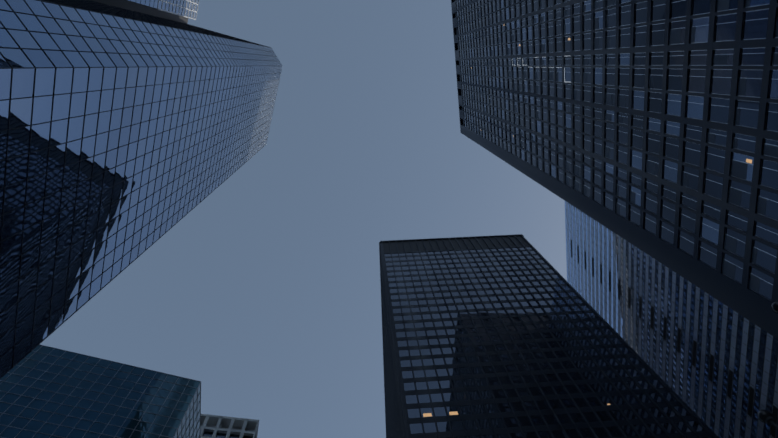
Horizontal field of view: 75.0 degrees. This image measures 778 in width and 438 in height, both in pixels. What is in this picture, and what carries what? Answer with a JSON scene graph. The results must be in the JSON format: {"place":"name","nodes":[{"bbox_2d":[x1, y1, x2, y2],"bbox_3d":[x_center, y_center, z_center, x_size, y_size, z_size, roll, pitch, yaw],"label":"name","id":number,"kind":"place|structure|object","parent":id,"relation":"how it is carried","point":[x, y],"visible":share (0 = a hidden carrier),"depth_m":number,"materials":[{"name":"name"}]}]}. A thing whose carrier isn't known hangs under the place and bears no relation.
{"place":"outdoors","nodes":[
{"label":"outdoors","id":0,"kind":"place"},
{"bbox_2d":[0,0,281,378],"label":"tower","id":1,"kind":"structure","parent":0,"point":[128,138],"depth_m":49.37,"materials":[{"name":"blue glass"}]},
{"bbox_2d":[127,0,198,19],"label":"tower","id":2,"kind":"structure","parent":0,"point":[187,8],"depth_m":133.03,"materials":[{"name":"blue glass"}]},
{"bbox_2d":[40,0,566,437],"label":"sky","id":3,"kind":"structure","parent":0,"point":[266,294],"materials":[{"name":"blue"}]},
{"bbox_3d":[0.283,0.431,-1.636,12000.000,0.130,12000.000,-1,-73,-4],"label":"ground","id":4,"kind":"structure","parent":0,"visible":0},
{"bbox_2d":[0,344,200,437],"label":"building","id":5,"kind":"structure","parent":4,"relation":"on","point":[48,392],"depth_m":77.77,"materials":[{"name":"blue glass"}]},
{"bbox_2d":[91,0,187,23],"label":"skyscraper","id":6,"kind":"structure","parent":4,"relation":"on","point":[132,6],"depth_m":115.73,"materials":[{"name":"metal"}]},
{"bbox_2d":[200,414,258,437],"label":"building","id":7,"kind":"structure","parent":4,"relation":"on","point":[214,426],"depth_m":123.74,"materials":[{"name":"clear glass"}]},
{"bbox_2d":[379,234,718,437],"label":"skyscraper","id":8,"kind":"structure","parent":4,"relation":"on","point":[508,336],"depth_m":116.29,"materials":[{"name":"brown glass"}]},
{"bbox_2d":[451,0,777,338],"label":"skyscraper","id":9,"kind":"structure","parent":4,"relation":"on","point":[649,127],"depth_m":64.92,"materials":[{"name":"glass"}]},
{"bbox_2d":[565,201,777,437],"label":"skyscraper","id":10,"kind":"structure","parent":4,"relation":"on","point":[710,361],"depth_m":127.30,"materials":[{"name":"metal"}]},
{"bbox_2d":[757,410,777,428],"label":"street light","id":11,"kind":"object","parent":4,"relation":"on","point":[765,416],"visible":1,"depth_m":21.18,"materials":[{"name":"metal"}]},
{"bbox_2d":[771,300,777,313],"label":"street light","id":12,"kind":"object","parent":4,"relation":"on","point":[774,306],"visible":1,"depth_m":19.81,"materials":[{"name":"metal"}]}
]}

